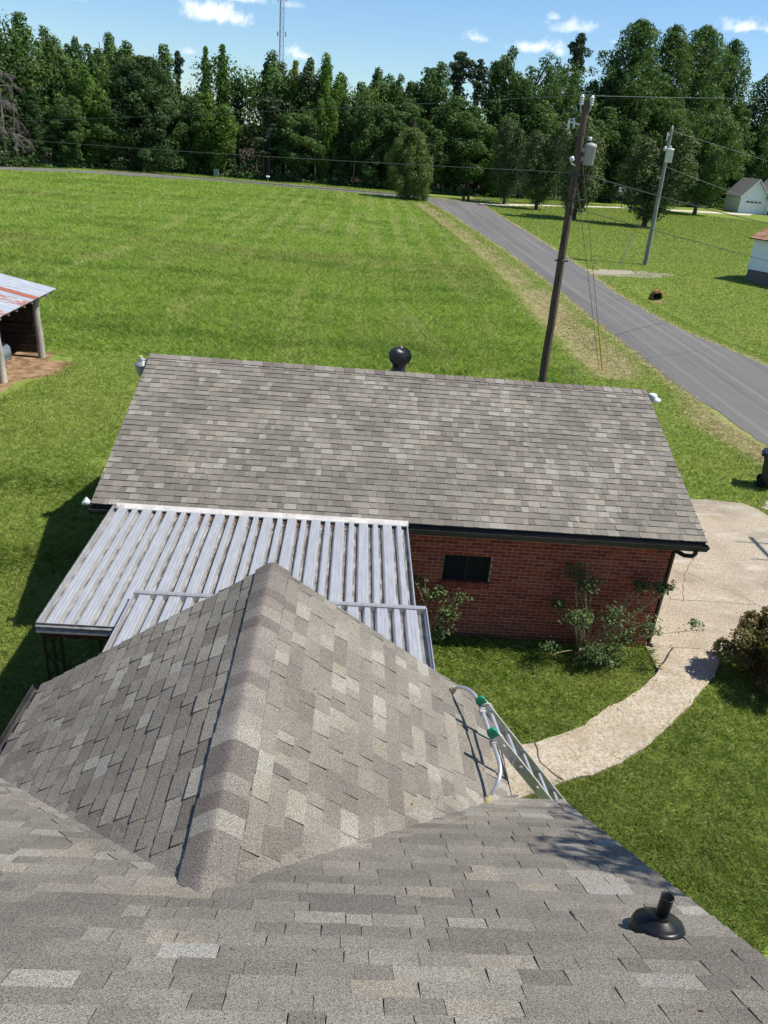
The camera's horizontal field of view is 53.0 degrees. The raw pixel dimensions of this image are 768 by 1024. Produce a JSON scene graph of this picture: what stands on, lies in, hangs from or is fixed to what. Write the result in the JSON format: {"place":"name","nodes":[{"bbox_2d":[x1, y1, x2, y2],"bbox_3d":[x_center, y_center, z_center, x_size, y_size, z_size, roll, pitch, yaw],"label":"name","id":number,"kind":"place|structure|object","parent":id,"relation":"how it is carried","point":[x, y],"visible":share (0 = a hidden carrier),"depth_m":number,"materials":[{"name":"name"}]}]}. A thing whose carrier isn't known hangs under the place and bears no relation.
{"place":"outdoors","nodes":[
{"label":"outdoors","id":0,"kind":"place"},
{"bbox_2d":[0,167,482,205],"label":"road","id":1,"kind":"structure","parent":0,"point":[169,176],"depth_m":111.58,"materials":[{"name":"asphalt"}]},
{"bbox_2d":[277,0,286,72],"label":"lattice tower","id":2,"kind":"structure","parent":0,"point":[280,28],"depth_m":341.05,"materials":[{"name":"metal"}]},
{"bbox_2d":[0,562,767,1023],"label":"house","id":3,"kind":"structure","parent":0,"point":[268,778],"depth_m":4.55,"materials":[{"name":"grey"}]},
{"bbox_2d":[0,122,767,958],"bbox_3d":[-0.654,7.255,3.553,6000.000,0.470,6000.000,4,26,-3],"label":"ground","id":4,"kind":"structure","parent":0,"point":[22,368],"depth_m":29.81,"materials":[{"name":"plant"}]},
{"bbox_2d":[1,342,11,361],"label":"car","id":5,"kind":"object","parent":4,"relation":"on","point":[6,348],"visible":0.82,"depth_m":25.11,"materials":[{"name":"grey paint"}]},
{"bbox_2d":[8,97,22,166],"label":"tree trunk","id":6,"kind":"object","parent":4,"relation":"on","point":[13,127],"visible":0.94,"depth_m":103.33,"materials":[{"name":"brown plant"}]},
{"bbox_2d":[0,69,34,165],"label":"bare tree","id":7,"kind":"object","parent":4,"relation":"on","point":[15,111],"visible":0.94,"depth_m":102.59,"materials":[{"name":"grey plant"}]},
{"bbox_2d":[1,48,36,157],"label":"hemlock tree","id":8,"kind":"object","parent":4,"relation":"on","point":[23,106],"visible":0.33,"depth_m":105.35,"materials":[{"name":"green plant"}]},
{"bbox_2d":[0,11,46,158],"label":"poplar tree","id":9,"kind":"object","parent":4,"relation":"on","point":[27,33],"visible":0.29,"depth_m":105.20,"materials":[{"name":"green plant"}]},
{"bbox_2d":[0,273,55,382],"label":"shed","id":10,"kind":"structure","parent":4,"relation":"on","point":[20,326],"depth_m":26.48,"materials":[{"name":"silver wood"}]},
{"bbox_2d":[18,87,55,166],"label":"hemlock tree","id":11,"kind":"object","parent":4,"relation":"on","point":[36,128],"visible":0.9,"depth_m":105.56,"materials":[{"name":"green plant"}]},
{"bbox_2d":[27,25,76,163],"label":"poplar tree","id":12,"kind":"object","parent":4,"relation":"on","point":[45,34],"visible":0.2,"depth_m":109.53,"materials":[{"name":"green plant"}]},
{"bbox_2d":[39,38,81,133],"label":"poplar tree","id":13,"kind":"object","parent":4,"relation":"on","point":[50,49],"visible":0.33,"depth_m":108.61,"materials":[{"name":"green plant"}]},
{"bbox_2d":[38,95,91,164],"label":"oak tree","id":14,"kind":"object","parent":4,"relation":"on","point":[66,134],"visible":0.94,"depth_m":107.35,"materials":[{"name":"green plant"}]},
{"bbox_2d":[62,36,99,87],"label":"oak tree","id":15,"kind":"object","parent":4,"relation":"on","point":[76,50],"visible":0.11,"depth_m":111.34,"materials":[{"name":"green plant"}]},
{"bbox_2d":[64,63,113,168],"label":"tulip tree","id":16,"kind":"object","parent":4,"relation":"on","point":[89,93],"visible":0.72,"depth_m":109.65,"materials":[{"name":"green plant"}]},
{"bbox_2d":[83,98,130,169],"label":"oak tree","id":17,"kind":"object","parent":4,"relation":"on","point":[107,152],"visible":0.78,"depth_m":111.38,"materials":[{"name":"green plant"}]},
{"bbox_2d":[88,32,126,102],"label":"poplar tree","id":18,"kind":"object","parent":4,"relation":"on","point":[106,54],"visible":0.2,"depth_m":116.36,"materials":[{"name":"green plant"}]},
{"bbox_2d":[115,39,148,151],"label":"poplar tree","id":19,"kind":"object","parent":4,"relation":"on","point":[126,49],"visible":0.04,"depth_m":117.04,"materials":[{"name":"green plant"}]},
{"bbox_2d":[98,54,191,171],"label":"magnolia tree","id":20,"kind":"object","parent":4,"relation":"on","point":[136,68],"visible":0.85,"depth_m":112.48,"materials":[{"name":"green plant"}]},
{"bbox_2d":[151,43,178,166],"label":"poplar tree","id":21,"kind":"object","parent":4,"relation":"on","point":[165,59],"visible":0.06,"depth_m":119.30,"materials":[{"name":"green plant"}]},
{"bbox_2d":[171,50,184,99],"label":"pine tree","id":22,"kind":"object","parent":4,"relation":"on","point":[178,63],"visible":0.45,"depth_m":121.05,"materials":[{"name":"green plant"}]},
{"bbox_2d":[162,93,214,172],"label":"oak tree","id":23,"kind":"object","parent":4,"relation":"on","point":[182,137],"visible":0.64,"depth_m":116.91,"materials":[{"name":"green plant"}]},
{"bbox_2d":[198,45,214,171],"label":"tree","id":24,"kind":"object","parent":4,"relation":"on","point":[206,85],"visible":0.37,"depth_m":118.03,"materials":[{"name":"green plant"}]},
{"bbox_2d":[188,92,244,172],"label":"tulip tree","id":25,"kind":"object","parent":4,"relation":"on","point":[219,136],"visible":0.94,"depth_m":117.52,"materials":[{"name":"green plant"}]},
{"bbox_2d":[214,43,232,171],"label":"tree","id":26,"kind":"object","parent":4,"relation":"on","point":[220,84],"visible":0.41,"depth_m":119.36,"materials":[{"name":"green plant"}]},
{"bbox_2d":[229,78,255,162],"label":"pine tree","id":27,"kind":"object","parent":4,"relation":"on","point":[240,121],"visible":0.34,"depth_m":122.74,"materials":[{"name":"green plant"}]},
{"bbox_2d":[257,97,264,176],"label":"tree trunk","id":28,"kind":"object","parent":4,"relation":"on","point":[263,115],"visible":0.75,"depth_m":120.08,"materials":[{"name":"brown plant"}]},
{"bbox_2d":[257,61,271,175],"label":"pine tree","id":29,"kind":"object","parent":4,"relation":"on","point":[262,73],"visible":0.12,"depth_m":123.22,"materials":[{"name":"green plant"}]},
{"bbox_2d":[251,91,289,179],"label":"pine tree","id":30,"kind":"object","parent":4,"relation":"on","point":[269,129],"visible":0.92,"depth_m":119.52,"materials":[{"name":"green plant"}]},
{"bbox_2d":[256,50,301,176],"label":"poplar tree","id":31,"kind":"object","parent":4,"relation":"on","point":[274,65],"visible":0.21,"depth_m":122.22,"materials":[{"name":"green plant"}]},
{"bbox_2d":[284,60,300,173],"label":"young tree","id":32,"kind":"object","parent":4,"relation":"on","point":[295,66],"visible":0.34,"depth_m":121.36,"materials":[{"name":"green plant"}]},
{"bbox_2d":[0,166,589,384],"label":"field grass","id":33,"kind":"structure","parent":4,"relation":"on","point":[242,347],"depth_m":43.03,"materials":[{"name":"plant"}]},
{"bbox_2d":[273,110,326,181],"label":"oak tree","id":34,"kind":"object","parent":4,"relation":"on","point":[295,134],"visible":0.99,"depth_m":119.00,"materials":[{"name":"green plant"}]},
{"bbox_2d":[289,67,316,178],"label":"pine tree","id":35,"kind":"object","parent":4,"relation":"on","point":[306,74],"visible":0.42,"depth_m":120.38,"materials":[{"name":"green plant"}]},
{"bbox_2d":[293,57,332,137],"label":"poplar tree","id":36,"kind":"object","parent":4,"relation":"on","point":[311,67],"visible":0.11,"depth_m":123.17,"materials":[{"name":"green plant"}]},
{"bbox_2d":[309,125,320,181],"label":"tree trunk","id":37,"kind":"object","parent":4,"relation":"on","point":[315,156],"visible":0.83,"depth_m":121.41,"materials":[{"name":"brown plant"}]},
{"bbox_2d":[310,86,339,181],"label":"tulip tree","id":38,"kind":"object","parent":4,"relation":"on","point":[327,128],"visible":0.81,"depth_m":120.09,"materials":[{"name":"green plant"}]},
{"bbox_2d":[316,51,349,181],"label":"tulip tree","id":39,"kind":"object","parent":4,"relation":"on","point":[338,89],"visible":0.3,"depth_m":120.90,"materials":[{"name":"green plant"}]},
{"bbox_2d":[327,96,353,179],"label":"hemlock tree","id":40,"kind":"object","parent":4,"relation":"on","point":[344,156],"visible":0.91,"depth_m":122.01,"materials":[{"name":"green plant"}]},
{"bbox_2d":[343,81,369,180],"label":"poplar tree","id":41,"kind":"object","parent":4,"relation":"on","point":[359,86],"visible":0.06,"depth_m":125.38,"materials":[{"name":"green plant"}]},
{"bbox_2d":[0,141,724,208],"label":"underbrush","id":42,"kind":"object","parent":4,"relation":"on","point":[250,173],"visible":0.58,"depth_m":121.76,"materials":[{"name":"green plant"}]},
{"bbox_2d":[345,100,393,187],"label":"oak tree","id":43,"kind":"object","parent":4,"relation":"on","point":[364,147],"visible":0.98,"depth_m":120.32,"materials":[{"name":"green plant"}]},
{"bbox_2d":[359,73,388,104],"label":"poplar tree","id":44,"kind":"object","parent":4,"relation":"on","point":[378,84],"visible":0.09,"depth_m":127.07,"materials":[{"name":"green plant"}]},
{"bbox_2d":[0,9,767,206],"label":"woods","id":45,"kind":"object","parent":4,"relation":"on","point":[251,104],"visible":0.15,"depth_m":121.84,"materials":[{"name":"plant"}]},
{"bbox_2d":[369,67,402,178],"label":"poplar tree","id":46,"kind":"object","parent":4,"relation":"on","point":[385,87],"visible":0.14,"depth_m":127.68,"materials":[{"name":"green plant"}]},
{"bbox_2d":[81,345,709,647],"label":"brick garage","id":47,"kind":"structure","parent":4,"relation":"on","point":[514,497],"depth_m":13.41,"materials":[{"name":"grey"}]},
{"bbox_2d":[35,503,415,680],"bbox_3d":[-1.985,1.768,11.246,4.635,2.374,3.219,4,26,-3],"label":"carport","id":48,"kind":"object","parent":47,"relation":"attached to","point":[122,557],"visible":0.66,"depth_m":10.95,"materials":[{"name":"metal"}]},
{"bbox_2d":[126,513,347,560],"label":"leaf litter","id":49,"kind":"object","parent":48,"relation":"on","point":[297,526],"visible":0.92,"depth_m":11.99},
{"bbox_2d":[440,554,490,588],"bbox_3d":[1.401,0.995,13.150,0.850,0.605,0.120,4,26,-3],"label":"window","id":50,"kind":"structure","parent":47,"relation":"in","point":[466,568],"depth_m":13.19,"materials":[{"name":"black glass"}]},
{"bbox_2d":[373,97,422,176],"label":"oak tree","id":51,"kind":"object","parent":4,"relation":"on","point":[400,120],"visible":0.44,"depth_m":120.79,"materials":[{"name":"green plant"}]},
{"bbox_2d":[388,73,409,110],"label":"oak tree","id":52,"kind":"object","parent":4,"relation":"on","point":[396,87],"visible":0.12,"depth_m":125.26,"materials":[{"name":"green plant"}]},
{"bbox_2d":[384,126,434,199],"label":"cedar tree","id":53,"kind":"object","parent":4,"relation":"on","point":[416,145],"visible":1,"depth_m":106.01,"materials":[{"name":"green plant"}]},
{"bbox_2d":[412,187,431,200],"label":"shrub","id":54,"kind":"object","parent":4,"relation":"on","point":[425,193],"visible":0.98,"depth_m":107.47,"materials":[{"name":"green plant"}]},
{"bbox_2d":[402,61,454,174],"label":"oak tree","id":55,"kind":"object","parent":4,"relation":"on","point":[433,76],"visible":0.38,"depth_m":123.45,"materials":[{"name":"green plant"}]},
{"bbox_2d":[413,116,454,188],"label":"oak tree","id":56,"kind":"object","parent":4,"relation":"on","point":[442,159],"visible":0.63,"depth_m":121.95,"materials":[{"name":"green plant"}]},
{"bbox_2d":[413,574,472,641],"bbox_3d":[0.836,1.768,12.941,1.227,1.471,0.681,4,26,-3],"label":"climbing rose","id":57,"kind":"object","parent":4,"relation":"on","point":[448,612],"visible":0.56,"depth_m":12.82,"materials":[{"name":"plant"}]},
{"bbox_2d":[444,51,476,187],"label":"pine tree","id":58,"kind":"object","parent":4,"relation":"on","point":[459,74],"visible":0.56,"depth_m":125.64,"materials":[{"name":"green plant"}]},
{"bbox_2d":[431,94,491,194],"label":"oak tree","id":59,"kind":"object","parent":4,"relation":"on","point":[468,130],"visible":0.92,"depth_m":122.56,"materials":[{"name":"green plant"}]},
{"bbox_2d":[466,59,493,185],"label":"pine tree","id":60,"kind":"object","parent":4,"relation":"on","point":[481,71],"visible":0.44,"depth_m":126.04,"materials":[{"name":"green plant"}]},
{"bbox_2d":[473,116,518,196],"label":"tulip tree","id":61,"kind":"object","parent":4,"relation":"on","point":[486,159],"visible":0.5,"depth_m":125.40,"materials":[{"name":"green plant"}]},
{"bbox_2d":[480,45,526,129],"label":"oak tree","id":62,"kind":"object","parent":4,"relation":"on","point":[502,67],"visible":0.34,"depth_m":128.05,"materials":[{"name":"green plant"}]},
{"bbox_2d":[449,685,565,802],"bbox_3d":[1.994,3.389,7.711,2.944,3.349,1.339,4,26,-3],"label":"ladder","id":63,"kind":"object","parent":4,"relation":"on","point":[499,733],"visible":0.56,"depth_m":7.12,"materials":[{"name":"metal"}]},
{"bbox_2d":[487,119,529,203],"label":"cedar tree","id":64,"kind":"object","parent":4,"relation":"on","point":[510,143],"visible":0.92,"depth_m":113.31,"materials":[{"name":"green plant"}]},
{"bbox_2d":[505,100,561,195],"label":"oak tree","id":65,"kind":"object","parent":4,"relation":"on","point":[543,123],"visible":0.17,"depth_m":126.29,"materials":[{"name":"green plant"}]},
{"bbox_2d":[505,52,565,127],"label":"open oak tree","id":66,"kind":"object","parent":4,"relation":"on","point":[530,85],"visible":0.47,"depth_m":127.34,"materials":[{"name":"green plant"}]},
{"bbox_2d":[515,122,571,209],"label":"cedar tree","id":67,"kind":"object","parent":4,"relation":"on","point":[546,162],"visible":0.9,"depth_m":107.98,"materials":[{"name":"green plant"}]},
{"bbox_2d":[537,57,580,195],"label":"open oak tree","id":68,"kind":"object","parent":4,"relation":"on","point":[560,107],"visible":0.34,"depth_m":133.69,"materials":[{"name":"green plant"}]},
{"bbox_2d":[538,94,596,381],"bbox_3d":[5.874,-8.465,25.577,1.050,9.521,0.390,4,26,-3],"label":"utility pole","id":69,"kind":"object","parent":4,"relation":"on","point":[589,151],"visible":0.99,"depth_m":24.89,"materials":[{"name":"wood"}]},
{"bbox_2d":[1,156,565,205],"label":"power line","id":70,"kind":"object","parent":69,"relation":"attached to","point":[315,187],"visible":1,"depth_m":31.55,"materials":[{"name":"metal"}]},
{"bbox_2d":[9,138,570,172],"bbox_3d":[-24.122,-24.151,48.760,81.869,2.240,0.019,26,33,36],"label":"power line","id":71,"kind":"object","parent":69,"relation":"attached to","point":[318,159],"visible":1,"depth_m":30.89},
{"bbox_2d":[31,95,576,120],"bbox_3d":[-23.981,-24.941,48.386,81.641,4.811,0.013,26,33,36],"label":"power line","id":72,"kind":"object","parent":69,"relation":"attached to","point":[330,108],"visible":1,"depth_m":29.72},
{"bbox_2d":[577,183,599,370],"bbox_3d":[7.456,-8.199,27.956,0.024,7.123,4.997,24,32,33],"label":"guy wire","id":73,"kind":"object","parent":69,"relation":"attached to","point":[588,276],"visible":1,"depth_m":27.46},
{"bbox_2d":[583,169,602,370],"bbox_3d":[7.545,-8.558,27.751,0.060,7.959,5.047,25,32,34],"label":"guy wire","id":74,"kind":"object","parent":69,"relation":"attached to","point":[594,288],"visible":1,"depth_m":28.57,"materials":[{"name":"grey metal"}]},
{"bbox_2d":[577,209,766,260],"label":"power line","id":75,"kind":"object","parent":69,"relation":"attached to","point":[666,233],"visible":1,"depth_m":28.26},
{"bbox_2d":[585,174,767,223],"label":"power line","id":76,"kind":"object","parent":69,"relation":"attached to","point":[668,198],"visible":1,"depth_m":29.64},
{"bbox_2d":[554,33,593,120],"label":"pine tree","id":77,"kind":"object","parent":4,"relation":"on","point":[578,51],"visible":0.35,"depth_m":139.52,"materials":[{"name":"green plant"}]},
{"bbox_2d":[554,114,609,219],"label":"cedar tree","id":78,"kind":"object","parent":4,"relation":"on","point":[590,183],"visible":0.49,"depth_m":96.50,"materials":[{"name":"green plant"}]},
{"bbox_2d":[560,95,620,174],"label":"oak tree","id":79,"kind":"object","parent":4,"relation":"on","point":[601,119],"visible":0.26,"depth_m":134.55,"materials":[{"name":"green plant"}]},
{"bbox_2d":[416,196,766,465],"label":"dry grass","id":80,"kind":"structure","parent":4,"relation":"on","point":[712,422],"depth_m":36.38,"materials":[{"name":"plant"}]},
{"bbox_2d":[585,51,625,115],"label":"open oak tree","id":81,"kind":"object","parent":4,"relation":"on","point":[609,76],"visible":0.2,"depth_m":138.22,"materials":[{"name":"green plant"}]},
{"bbox_2d":[503,646,720,797],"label":"walkway","id":82,"kind":"structure","parent":4,"relation":"on","point":[602,739],"depth_m":11.88,"materials":[{"name":"concrete"}]},
{"bbox_2d":[480,203,752,215],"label":"pale lane","id":83,"kind":"structure","parent":4,"relation":"on","point":[613,207],"depth_m":129.82,"materials":[{"name":"concrete"}]},
{"bbox_2d":[597,116,641,202],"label":"oak tree","id":84,"kind":"object","parent":4,"relation":"on","point":[617,149],"visible":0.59,"depth_m":137.29,"materials":[{"name":"green plant"}]},
{"bbox_2d":[539,560,705,667],"bbox_3d":[4.018,1.807,12.943,2.822,1.919,0.883,4,26,-3],"label":"climbing rose","id":85,"kind":"object","parent":4,"relation":"on","point":[588,653],"visible":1,"depth_m":12.94,"materials":[{"name":"plant"}]},
{"bbox_2d":[585,269,674,278],"bbox_3d":[18.878,-18.025,58.418,8.340,0.100,3.682,-2,27,-14],"label":"gravel turnout","id":86,"kind":"object","parent":4,"relation":"on","point":[612,272],"visible":0.74,"depth_m":58.19,"materials":[{"name":"gravel"}]},
{"bbox_2d":[584,18,678,181],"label":"great oak tree","id":87,"kind":"object","parent":4,"relation":"on","point":[639,53],"visible":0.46,"depth_m":136.94,"materials":[{"name":"green plant"}]},
{"bbox_2d":[643,125,674,264],"bbox_3d":[21.992,-25.044,61.432,0.854,10.374,0.815,-15,32,-35],"label":"utility pole","id":88,"kind":"object","parent":4,"relation":"on","point":[669,152],"visible":1,"depth_m":61.32,"materials":[{"name":"wood"}]},
{"bbox_2d":[614,128,703,226],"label":"cedar tree","id":89,"kind":"object","parent":4,"relation":"on","point":[681,160],"visible":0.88,"depth_m":95.29,"materials":[{"name":"green plant"}]},
{"bbox_2d":[628,96,695,195],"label":"great oak tree","id":90,"kind":"object","parent":4,"relation":"on","point":[676,115],"visible":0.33,"depth_m":140.03,"materials":[{"name":"green plant"}]},
{"bbox_2d":[628,23,698,195],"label":"great oak tree","id":91,"kind":"object","parent":4,"relation":"on","point":[671,51],"visible":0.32,"depth_m":141.70,"materials":[{"name":"green plant"}]},
{"bbox_2d":[665,24,739,188],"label":"great oak tree","id":92,"kind":"object","parent":4,"relation":"on","point":[705,66],"visible":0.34,"depth_m":145.87,"materials":[{"name":"green plant"}]},
{"bbox_2d":[674,102,743,196],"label":"oak tree","id":93,"kind":"object","parent":4,"relation":"on","point":[723,112],"visible":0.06,"depth_m":149.06,"materials":[{"name":"green plant"}]},
{"bbox_2d":[676,112,746,214],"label":"maple tree","id":94,"kind":"object","parent":4,"relation":"on","point":[719,130],"visible":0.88,"depth_m":124.96,"materials":[{"name":"green plant"}]},
{"bbox_2d":[700,38,752,118],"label":"great oak tree","id":95,"kind":"object","parent":4,"relation":"on","point":[736,48],"visible":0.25,"depth_m":152.98,"materials":[{"name":"green plant"}]},
{"bbox_2d":[711,606,767,693],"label":"red tip shrub","id":96,"kind":"object","parent":4,"relation":"on","point":[751,631],"visible":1,"depth_m":13.03,"materials":[{"name":"green plant"}]},
{"bbox_2d":[719,105,767,199],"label":"oak tree","id":97,"kind":"object","parent":4,"relation":"on","point":[743,118],"visible":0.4,"depth_m":153.97,"materials":[{"name":"green plant"}]},
{"bbox_2d":[743,73,767,182],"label":"great oak tree","id":98,"kind":"object","parent":4,"relation":"on","point":[763,173],"visible":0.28,"depth_m":156.92,"materials":[{"name":"green plant"}]},
{"bbox_2d":[745,227,767,284],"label":"house","id":99,"kind":"structure","parent":4,"relation":"on","point":[757,272],"depth_m":58.72,"materials":[{"name":"paint"}]},
{"bbox_2d":[755,447,767,488],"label":"wheelie bin","id":100,"kind":"object","parent":4,"relation":"on","point":[762,480],"visible":1,"depth_m":21.18,"materials":[{"name":"plastic"}]},
{"bbox_2d":[0,0,767,165],"label":"sky","id":101,"kind":"structure","parent":0,"point":[405,37],"materials":[{"name":"blue"}]},
{"bbox_2d":[428,200,767,445],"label":"road","id":102,"kind":"structure","parent":0,"point":[732,386],"depth_m":37.60,"materials":[{"name":"asphalt"}]},
{"bbox_2d":[645,499,767,652],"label":"driveway","id":103,"kind":"structure","parent":0,"point":[721,584],"depth_m":16.35,"materials":[{"name":"concrete"}]},
{"bbox_2d":[723,177,767,214],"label":"house","id":104,"kind":"structure","parent":0,"point":[753,189],"depth_m":148.30,"materials":[{"name":"white"}]},
{"bbox_2d":[743,200,761,213],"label":"garage door","id":105,"kind":"structure","parent":104,"relation":"in","point":[752,205],"depth_m":148.26,"materials":[{"name":"white metal"}]},
{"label":"patio","id":106,"kind":"structure","parent":0,"visible":0},
{"bbox_2d":[103,590,434,669],"bbox_3d":[-1.377,2.710,9.279,3.723,2.510,2.455,4,26,-3],"label":"porch cover","id":107,"kind":"object","parent":106,"relation":"on","point":[406,628],"visible":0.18,"depth_m":9.54,"materials":[{"name":"metal"}]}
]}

